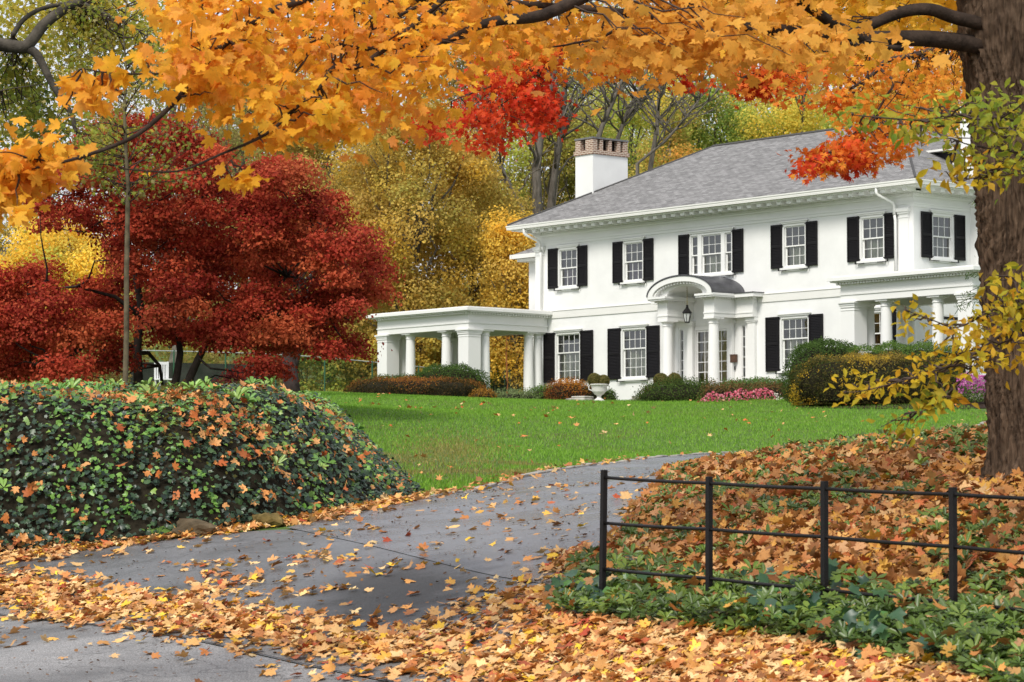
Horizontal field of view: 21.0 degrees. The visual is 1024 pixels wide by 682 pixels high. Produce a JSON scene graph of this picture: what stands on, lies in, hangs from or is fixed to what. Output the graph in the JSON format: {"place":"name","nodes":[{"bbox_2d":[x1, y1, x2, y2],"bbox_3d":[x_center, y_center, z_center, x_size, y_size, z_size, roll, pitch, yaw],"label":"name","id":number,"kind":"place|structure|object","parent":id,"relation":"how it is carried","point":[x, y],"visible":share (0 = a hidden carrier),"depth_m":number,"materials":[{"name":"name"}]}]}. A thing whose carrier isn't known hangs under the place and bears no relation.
{"place":"outdoors","nodes":[
{"label":"outdoors","id":0,"kind":"place"},
{"bbox_2d":[0,616,383,681],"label":"road","id":1,"kind":"structure","parent":0,"point":[44,656],"depth_m":24.60,"materials":[{"name":"grey asphalt"}]},
{"bbox_2d":[0,469,822,681],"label":"leaf crumbs","id":2,"kind":"object","parent":1,"relation":"on","point":[343,571],"visible":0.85,"depth_m":30.22,"materials":[{"name":"brown plant"}]},
{"bbox_2d":[0,472,1011,681],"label":"fallen leaves","id":3,"kind":"object","parent":1,"relation":"on","point":[731,658],"visible":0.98,"depth_m":24.10,"materials":[{"name":"orange plant"}]},
{"bbox_2d":[0,530,613,681],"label":"apron","id":4,"kind":"object","parent":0,"point":[396,588],"visible":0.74,"depth_m":29.71,"materials":[{"name":"grey asphalt"}]},
{"bbox_2d":[0,0,957,296],"label":"sky","id":5,"kind":"structure","parent":0,"point":[4,29],"materials":[{"name":"white"}]},
{"bbox_2d":[0,310,986,681],"bbox_3d":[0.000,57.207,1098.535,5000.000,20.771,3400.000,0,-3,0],"label":"lawn","id":6,"kind":"structure","parent":0,"point":[462,438],"depth_m":67.95,"materials":[{"name":"green plant"}]},
{"bbox_2d":[0,32,86,253],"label":"tree","id":7,"kind":"object","parent":6,"relation":"on","point":[6,231],"visible":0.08,"depth_m":151.04,"materials":[{"name":"green plant"}]},
{"bbox_2d":[0,198,134,381],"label":"tree","id":8,"kind":"object","parent":6,"relation":"on","point":[77,254],"visible":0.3,"depth_m":97.11,"materials":[{"name":"yellow plant"}]},
{"bbox_2d":[65,367,132,384],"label":"shrub","id":9,"kind":"object","parent":6,"relation":"on","point":[117,377],"visible":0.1,"depth_m":83.89,"materials":[{"name":"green plant"}]},
{"bbox_2d":[63,25,256,354],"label":"tree","id":10,"kind":"object","parent":6,"relation":"on","point":[139,122],"visible":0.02,"depth_m":161.02,"materials":[{"name":"green plant"}]},
{"bbox_2d":[154,362,171,384],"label":"garden chair","id":11,"kind":"object","parent":6,"relation":"on","point":[165,366],"visible":0.6,"depth_m":88.31,"materials":[{"name":"white plastic"}]},
{"bbox_2d":[85,6,255,362],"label":"tree","id":12,"kind":"object","parent":6,"relation":"on","point":[210,132],"visible":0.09,"depth_m":118.29,"materials":[{"name":"green plant"}]},
{"bbox_2d":[0,106,411,386],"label":"red maple","id":13,"kind":"object","parent":6,"relation":"on","point":[285,225],"visible":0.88,"depth_m":68.30,"materials":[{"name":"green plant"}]},
{"bbox_2d":[0,379,424,550],"bbox_3d":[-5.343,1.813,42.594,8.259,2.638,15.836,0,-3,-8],"label":"ivy hedge","id":14,"kind":"object","parent":6,"relation":"on","point":[31,489],"visible":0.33,"depth_m":36.97,"materials":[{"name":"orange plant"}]},
{"bbox_2d":[0,0,169,170],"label":"old tree","id":15,"kind":"object","parent":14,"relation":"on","point":[34,34],"visible":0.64,"depth_m":57.95,"materials":[{"name":"green plant"}]},
{"bbox_2d":[33,0,212,384],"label":"young tree","id":16,"kind":"object","parent":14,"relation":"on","point":[101,161],"visible":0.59,"depth_m":52.26,"materials":[{"name":"green plant"}]},
{"bbox_2d":[43,378,346,490],"bbox_3d":[-4.803,1.363,40.576,4.368,1.732,10.846,0,-3,0],"label":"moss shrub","id":17,"kind":"object","parent":14,"relation":"on","point":[173,386],"visible":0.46,"depth_m":36.86,"materials":[{"name":"green plant"}]},
{"bbox_2d":[172,518,221,537],"bbox_3d":[-3.964,2.397,34.825,0.639,0.324,0.466,1,-4,-23],"label":"rock","id":18,"kind":"object","parent":14,"relation":"on","point":[198,526],"visible":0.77,"depth_m":34.67,"materials":[{"name":"beige stone"}]},
{"bbox_2d":[0,376,408,490],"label":"ground cover mound","id":19,"kind":"object","parent":14,"relation":"on","point":[198,382],"visible":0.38,"depth_m":38.67,"materials":[{"name":"green plant"}]},
{"bbox_2d":[252,512,285,528],"bbox_3d":[-3.124,2.341,35.426,0.428,0.292,0.390,0,-3,8],"label":"rock","id":20,"kind":"object","parent":14,"relation":"on","point":[273,519],"visible":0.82,"depth_m":35.28,"materials":[{"name":"beige stone"}]},
{"bbox_2d":[212,364,265,391],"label":"shrub","id":21,"kind":"object","parent":6,"relation":"on","point":[232,375],"visible":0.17,"depth_m":85.60,"materials":[{"name":"red plant"}]},
{"bbox_2d":[204,349,282,388],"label":"shrub","id":22,"kind":"object","parent":6,"relation":"on","point":[223,361],"visible":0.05,"depth_m":119.64,"materials":[{"name":"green plant"}]},
{"bbox_2d":[169,61,336,356],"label":"tree","id":23,"kind":"object","parent":6,"relation":"on","point":[238,135],"visible":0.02,"depth_m":135.35,"materials":[{"name":"yellow plant"}]},
{"bbox_2d":[41,262,488,388],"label":"woodland undergrowth","id":24,"kind":"object","parent":6,"relation":"on","point":[186,359],"depth_m":133.91,"materials":[{"name":"plant"}]},
{"bbox_2d":[195,14,359,287],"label":"tree","id":25,"kind":"object","parent":6,"relation":"on","point":[251,112],"depth_m":170.03,"materials":[{"name":"yellow plant"}]},
{"bbox_2d":[226,157,347,392],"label":"tree","id":26,"kind":"object","parent":6,"relation":"on","point":[293,385],"visible":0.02,"depth_m":91.94,"materials":[{"name":"red plant"}]},
{"bbox_2d":[0,592,599,681],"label":"gutter","id":27,"kind":"object","parent":6,"relation":"on","point":[346,667],"visible":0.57,"depth_m":24.34,"materials":[{"name":"concrete"}]},
{"bbox_2d":[270,333,356,391],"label":"shrub","id":28,"kind":"object","parent":6,"relation":"on","point":[320,373],"visible":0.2,"depth_m":120.73,"materials":[{"name":"green plant"}]},
{"bbox_2d":[120,350,521,391],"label":"chain link fence","id":29,"kind":"object","parent":6,"relation":"on","point":[203,371],"visible":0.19,"depth_m":109.84,"materials":[{"name":"grey metal"}]},
{"bbox_2d":[223,71,425,385],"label":"tree","id":30,"kind":"object","parent":6,"relation":"on","point":[306,151],"visible":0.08,"depth_m":127.81,"materials":[{"name":"yellow plant"}]},
{"bbox_2d":[321,322,376,391],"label":"shrub","id":31,"kind":"object","parent":6,"relation":"on","point":[362,367],"visible":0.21,"depth_m":121.44,"materials":[{"name":"green plant"}]},
{"bbox_2d":[285,2,477,311],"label":"tree","id":32,"kind":"object","parent":6,"relation":"on","point":[378,145],"visible":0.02,"depth_m":167.45,"materials":[{"name":"yellow plant"}]},
{"bbox_2d":[352,373,413,390],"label":"clipped shrub","id":33,"kind":"object","parent":6,"relation":"on","point":[388,376],"visible":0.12,"depth_m":105.34,"materials":[{"name":"green plant"}]},
{"bbox_2d":[363,330,441,377],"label":"shrub","id":34,"kind":"object","parent":6,"relation":"on","point":[432,352],"visible":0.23,"depth_m":119.13,"materials":[{"name":"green plant"}]},
{"bbox_2d":[341,374,485,396],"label":"clipped hedge","id":35,"kind":"object","parent":6,"relation":"on","point":[445,386],"visible":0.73,"depth_m":100.72,"materials":[{"name":"plant"}]},
{"bbox_2d":[307,87,540,364],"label":"tree","id":36,"kind":"object","parent":6,"relation":"on","point":[419,291],"visible":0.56,"depth_m":120.01,"materials":[{"name":"yellow plant"}]},
{"bbox_2d":[409,361,492,392],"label":"clipped shrub","id":37,"kind":"object","parent":6,"relation":"on","point":[461,371],"visible":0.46,"depth_m":103.57,"materials":[{"name":"green plant"}]},
{"bbox_2d":[402,169,531,364],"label":"tree","id":38,"kind":"object","parent":6,"relation":"on","point":[452,258],"visible":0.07,"depth_m":125.72,"materials":[{"name":"yellow plant"}]},
{"bbox_2d":[468,387,497,397],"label":"clipped shrub","id":39,"kind":"object","parent":6,"relation":"on","point":[483,392],"visible":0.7,"depth_m":100.27,"materials":[{"name":"orange plant"}]},
{"bbox_2d":[408,2,590,276],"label":"tree","id":40,"kind":"object","parent":6,"relation":"on","point":[461,68],"visible":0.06,"depth_m":165.65,"materials":[{"name":"yellow plant"}]},
{"bbox_2d":[441,52,562,379],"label":"bare tree","id":41,"kind":"object","parent":6,"relation":"on","point":[503,171],"visible":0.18,"depth_m":123.49,"materials":[{"name":"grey plant"}]},
{"bbox_2d":[468,204,537,393],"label":"tree","id":42,"kind":"object","parent":6,"relation":"on","point":[513,291],"visible":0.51,"depth_m":118.63,"materials":[{"name":"yellow plant"}]},
{"bbox_2d":[493,307,517,393],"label":"sapling","id":43,"kind":"object","parent":6,"relation":"on","point":[506,346],"visible":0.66,"depth_m":117.13,"materials":[{"name":"yellow plant"}]},
{"bbox_2d":[489,337,523,393],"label":"shrub","id":44,"kind":"object","parent":6,"relation":"on","point":[496,387],"visible":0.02,"depth_m":121.27,"materials":[{"name":"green plant"}]},
{"bbox_2d":[494,384,541,398],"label":"clipped shrub","id":45,"kind":"object","parent":6,"relation":"on","point":[521,394],"visible":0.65,"depth_m":100.30,"materials":[{"name":"green plant"}]},
{"bbox_2d":[527,383,552,398],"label":"clipped shrub","id":46,"kind":"object","parent":6,"relation":"on","point":[540,390],"visible":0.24,"depth_m":100.97,"materials":[{"name":"green plant"}]},
{"bbox_2d":[483,0,612,246],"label":"bare tree","id":47,"kind":"object","parent":6,"relation":"on","point":[537,183],"visible":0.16,"depth_m":124.49,"materials":[{"name":"grey plant"}]},
{"bbox_2d":[487,3,618,208],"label":"bare tree","id":48,"kind":"object","parent":6,"relation":"on","point":[556,171],"visible":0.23,"depth_m":127.58,"materials":[{"name":"grey plant"}]},
{"bbox_2d":[486,62,637,246],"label":"tree","id":49,"kind":"object","parent":6,"relation":"on","point":[569,177],"visible":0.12,"depth_m":141.69,"materials":[{"name":"green plant"}]},
{"bbox_2d":[543,375,590,399],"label":"clipped shrub","id":50,"kind":"object","parent":6,"relation":"on","point":[564,389],"visible":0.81,"depth_m":99.71,"materials":[{"name":"orange plant"}]},
{"bbox_2d":[553,3,654,136],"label":"bare tree","id":51,"kind":"object","parent":6,"relation":"on","point":[606,118],"visible":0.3,"depth_m":123.69,"materials":[{"name":"grey plant"}]},
{"bbox_2d":[507,1,712,203],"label":"tree","id":52,"kind":"object","parent":6,"relation":"on","point":[635,133],"visible":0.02,"depth_m":171.17,"materials":[{"name":"yellow plant"}]},
{"bbox_2d":[602,388,619,400],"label":"clipped shrub","id":53,"kind":"object","parent":6,"relation":"on","point":[610,395],"visible":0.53,"depth_m":100.35,"materials":[{"name":"green plant"}]},
{"bbox_2d":[569,15,671,138],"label":"bare tree","id":54,"kind":"object","parent":6,"relation":"on","point":[630,112],"visible":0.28,"depth_m":125.67,"materials":[{"name":"grey plant"}]},
{"bbox_2d":[567,68,692,194],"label":"tree","id":55,"kind":"object","parent":6,"relation":"on","point":[637,118],"visible":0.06,"depth_m":145.94,"materials":[{"name":"green plant"}]},
{"bbox_2d":[301,390,986,495],"bbox_3d":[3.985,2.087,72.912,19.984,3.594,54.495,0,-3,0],"label":"fallen leaves lawn","id":56,"kind":"structure","parent":6,"relation":"on","point":[497,414],"depth_m":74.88,"materials":[{"name":"orange plant"}]},
{"bbox_2d":[653,372,681,386],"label":"shrub","id":57,"kind":"object","parent":6,"relation":"on","point":[659,376],"visible":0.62,"depth_m":98.32,"materials":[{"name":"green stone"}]},
{"bbox_2d":[629,1,709,169],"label":"bare tree","id":58,"kind":"object","parent":6,"relation":"on","point":[655,136],"visible":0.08,"depth_m":128.65,"materials":[{"name":"grey plant"}]},
{"bbox_2d":[628,92,712,177],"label":"tree","id":59,"kind":"object","parent":6,"relation":"on","point":[674,150],"visible":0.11,"depth_m":135.70,"materials":[{"name":"yellow plant"}]},
{"bbox_2d":[630,373,720,401],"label":"clipped shrub","id":60,"kind":"object","parent":6,"relation":"on","point":[686,390],"visible":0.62,"depth_m":96.69,"materials":[{"name":"green plant"}]},
{"bbox_2d":[611,63,739,174],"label":"bare tree","id":61,"kind":"object","parent":6,"relation":"on","point":[697,98],"visible":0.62,"depth_m":121.71,"materials":[{"name":"grey plant"}]},
{"bbox_2d":[366,84,985,399],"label":"house","id":62,"kind":"structure","parent":6,"relation":"on","point":[759,255],"depth_m":103.11,"materials":[{"name":"white paint"}]},
{"bbox_2d":[552,328,581,383],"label":"window","id":63,"kind":"structure","parent":62,"relation":"in","point":[569,341],"depth_m":109.38,"materials":[{"name":"white paint"}]},
{"bbox_2d":[555,243,579,291],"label":"window","id":64,"kind":"structure","parent":62,"relation":"in","point":[569,259],"depth_m":109.54,"materials":[{"name":"white paint"}]},
{"bbox_2d":[619,236,645,285],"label":"window","id":65,"kind":"structure","parent":62,"relation":"in","point":[635,246],"depth_m":106.66,"materials":[{"name":"white paint"}]},
{"bbox_2d":[618,323,648,382],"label":"window","id":66,"kind":"structure","parent":62,"relation":"in","point":[635,334],"depth_m":106.45,"materials":[{"name":"white paint"}]},
{"bbox_2d":[682,289,691,322],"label":"hanging lantern","id":67,"kind":"object","parent":62,"relation":"hanging from","point":[686,312],"visible":1,"depth_m":102.27,"materials":[{"name":"black metal"}]},
{"bbox_2d":[686,227,734,276],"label":"window","id":68,"kind":"structure","parent":62,"relation":"in","point":[712,250],"depth_m":103.45,"materials":[{"name":"white paint"}]},
{"bbox_2d":[779,219,807,271],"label":"window","id":69,"kind":"structure","parent":62,"relation":"in","point":[796,230],"depth_m":100.17,"materials":[{"name":"white paint"}]},
{"bbox_2d":[776,312,810,374],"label":"window","id":70,"kind":"structure","parent":62,"relation":"in","point":[796,329],"depth_m":100.06,"materials":[{"name":"white paint"}]},
{"bbox_2d":[856,210,886,264],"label":"window","id":71,"kind":"structure","parent":62,"relation":"in","point":[874,224],"depth_m":97.28,"materials":[{"name":"white paint"}]},
{"bbox_2d":[874,307,880,348],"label":"window","id":72,"kind":"structure","parent":62,"relation":"in","point":[877,313],"depth_m":97.00,"materials":[{"name":"white paint"}]},
{"bbox_2d":[929,209,956,263],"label":"window","id":73,"kind":"structure","parent":62,"relation":"in","point":[940,227],"depth_m":96.83,"materials":[{"name":"white paint"}]},
{"bbox_2d":[944,315,957,352],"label":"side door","id":74,"kind":"structure","parent":62,"relation":"in","point":[946,317],"depth_m":96.55,"materials":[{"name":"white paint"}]},
{"bbox_2d":[631,71,780,169],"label":"tree","id":75,"kind":"object","parent":6,"relation":"on","point":[714,138],"visible":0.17,"depth_m":139.78,"materials":[{"name":"green plant"}]},
{"bbox_2d":[696,378,729,400],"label":"brown plant","id":76,"kind":"object","parent":6,"relation":"on","point":[717,389],"visible":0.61,"depth_m":94.67,"materials":[{"name":"plant"}]},
{"bbox_2d":[629,1,816,160],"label":"tree","id":77,"kind":"object","parent":6,"relation":"on","point":[732,96],"visible":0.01,"depth_m":169.98,"materials":[{"name":"green plant"}]},
{"bbox_2d":[720,378,752,400],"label":"brown plant","id":78,"kind":"object","parent":6,"relation":"on","point":[731,388],"visible":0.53,"depth_m":94.68,"materials":[{"name":"plant"}]},
{"bbox_2d":[731,375,784,396],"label":"clipped shrub","id":79,"kind":"object","parent":6,"relation":"on","point":[756,380],"visible":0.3,"depth_m":95.73,"materials":[{"name":"green plant"}]},
{"bbox_2d":[728,72,862,140],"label":"tree","id":80,"kind":"object","parent":6,"relation":"on","point":[788,124],"visible":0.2,"depth_m":137.66,"materials":[{"name":"yellow plant"}]},
{"bbox_2d":[780,55,836,131],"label":"bare tree","id":81,"kind":"object","parent":6,"relation":"on","point":[802,103],"visible":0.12,"depth_m":136.80,"materials":[{"name":"grey plant"}]},
{"bbox_2d":[737,6,924,134],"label":"tree","id":82,"kind":"object","parent":6,"relation":"on","point":[832,85],"visible":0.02,"depth_m":167.35,"materials":[{"name":"yellow plant"}]},
{"bbox_2d":[814,93,908,129],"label":"tree","id":83,"kind":"object","parent":6,"relation":"on","point":[829,124],"visible":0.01,"depth_m":135.15,"materials":[{"name":"yellow plant"}]},
{"bbox_2d":[789,399,985,408],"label":"mulch bed","id":84,"kind":"object","parent":6,"relation":"on","point":[981,404],"visible":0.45,"depth_m":85.74,"materials":[{"name":"brown soil"}]},
{"bbox_2d":[696,387,785,402],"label":"flower bed plant","id":85,"kind":"object","parent":84,"relation":"on","point":[718,397],"visible":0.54,"depth_m":93.43,"materials":[{"name":"pink plant"}]},
{"bbox_2d":[744,373,788,398],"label":"brown plant","id":86,"kind":"object","parent":84,"relation":"on","point":[775,388],"visible":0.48,"depth_m":94.64,"materials":[{"name":"plant"}]},
{"bbox_2d":[779,336,858,401],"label":"clipped shrub","id":87,"kind":"object","parent":84,"relation":"on","point":[808,350],"visible":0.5,"depth_m":90.00,"materials":[{"name":"green plant"}]},
{"bbox_2d":[784,349,957,405],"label":"clipped hedge","id":88,"kind":"object","parent":84,"relation":"on","point":[811,384],"visible":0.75,"depth_m":86.25,"materials":[{"name":"green plant"}]},
{"bbox_2d":[842,339,981,397],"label":"clipped hedge","id":89,"kind":"object","parent":84,"relation":"on","point":[907,349],"visible":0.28,"depth_m":89.18,"materials":[{"name":"green plant"}]},
{"bbox_2d":[948,371,985,402],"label":"flower bed plant","id":90,"kind":"object","parent":84,"relation":"on","point":[971,386],"visible":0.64,"depth_m":85.79,"materials":[{"name":"pink plant"}]},
{"bbox_2d":[863,0,960,134],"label":"tree","id":91,"kind":"object","parent":6,"relation":"on","point":[921,73],"visible":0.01,"depth_m":166.72,"materials":[{"name":"yellow plant"}]},
{"bbox_2d":[893,58,962,137],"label":"tree","id":92,"kind":"object","parent":6,"relation":"on","point":[950,133],"visible":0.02,"depth_m":132.04,"materials":[{"name":"orange plant"}]},
{"bbox_2d":[953,201,981,356],"bbox_3d":[10.944,-1.636,60.211,2.730,8.200,2.714,0,-3,0],"label":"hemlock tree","id":93,"kind":"object","parent":6,"relation":"on","point":[970,294],"visible":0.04,"depth_m":60.40,"materials":[{"name":"green plant"}]},
{"bbox_2d":[288,454,724,583],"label":"driveway","id":94,"kind":"structure","parent":0,"point":[442,517],"depth_m":33.84,"materials":[{"name":"grey asphalt"}]},
{"bbox_2d":[335,455,709,552],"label":"fallen leaves","id":95,"kind":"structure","parent":94,"relation":"on","point":[546,512],"depth_m":34.03,"materials":[{"name":"orange plant"}]},
{"bbox_2d":[265,420,985,527],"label":"fallen leaves","id":96,"kind":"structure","parent":94,"relation":"on","point":[312,519],"depth_m":41.18,"materials":[{"name":"orange plant"}]},
{"bbox_2d":[427,421,984,497],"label":"kerb","id":97,"kind":"structure","parent":94,"relation":"on","point":[547,471],"depth_m":50.68,"materials":[{"name":"concrete"}]},
{"bbox_2d":[596,439,1023,677],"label":"bank soil","id":98,"kind":"structure","parent":0,"point":[823,637],"depth_m":22.38,"materials":[{"name":"brown soil"}]},
{"bbox_2d":[0,0,1023,483],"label":"maple tree","id":99,"kind":"object","parent":98,"relation":"on","point":[214,60],"visible":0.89,"depth_m":23.32,"materials":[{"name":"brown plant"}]},
{"bbox_2d":[390,15,966,184],"bbox_3d":[3.447,-3.080,42.720,10.531,9.810,5.942,0,-3,0],"label":"maple tree","id":100,"kind":"object","parent":98,"relation":"on","point":[854,153],"visible":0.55,"depth_m":41.14,"materials":[{"name":"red plant"}]},
{"bbox_2d":[543,558,932,658],"bbox_3d":[2.334,2.109,20.991,1.681,0.893,10.630,1,-4,-23],"label":"ivy patch","id":101,"kind":"object","parent":98,"relation":"on","point":[875,626],"visible":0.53,"depth_m":21.21,"materials":[{"name":"green plant"}]},
{"bbox_2d":[539,421,1023,673],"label":"fallen leaves","id":102,"kind":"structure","parent":98,"relation":"on","point":[779,553],"depth_m":25.80,"materials":[{"name":"orange plant"}]},
{"bbox_2d":[545,423,1023,681],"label":"ground cover","id":103,"kind":"object","parent":98,"relation":"on","point":[987,626],"visible":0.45,"depth_m":21.99,"materials":[{"name":"green plant"}]},
{"bbox_2d":[599,470,1023,614],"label":"iron fence","id":104,"kind":"object","parent":98,"relation":"on","point":[823,536],"visible":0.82,"depth_m":21.65,"materials":[{"name":"black metal"}]},
{"bbox_2d":[820,77,1023,447],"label":"beech sapling","id":105,"kind":"object","parent":98,"relation":"on","point":[1007,306],"visible":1,"depth_m":21.62,"materials":[{"name":"yellow plant"}]},
{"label":"front walk","id":106,"kind":"structure","parent":0,"visible":0},
{"bbox_2d":[587,373,609,400],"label":"urn planter","id":107,"kind":"object","parent":106,"relation":"on","point":[598,383],"visible":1,"depth_m":98.91,"materials":[{"name":"white stone"}]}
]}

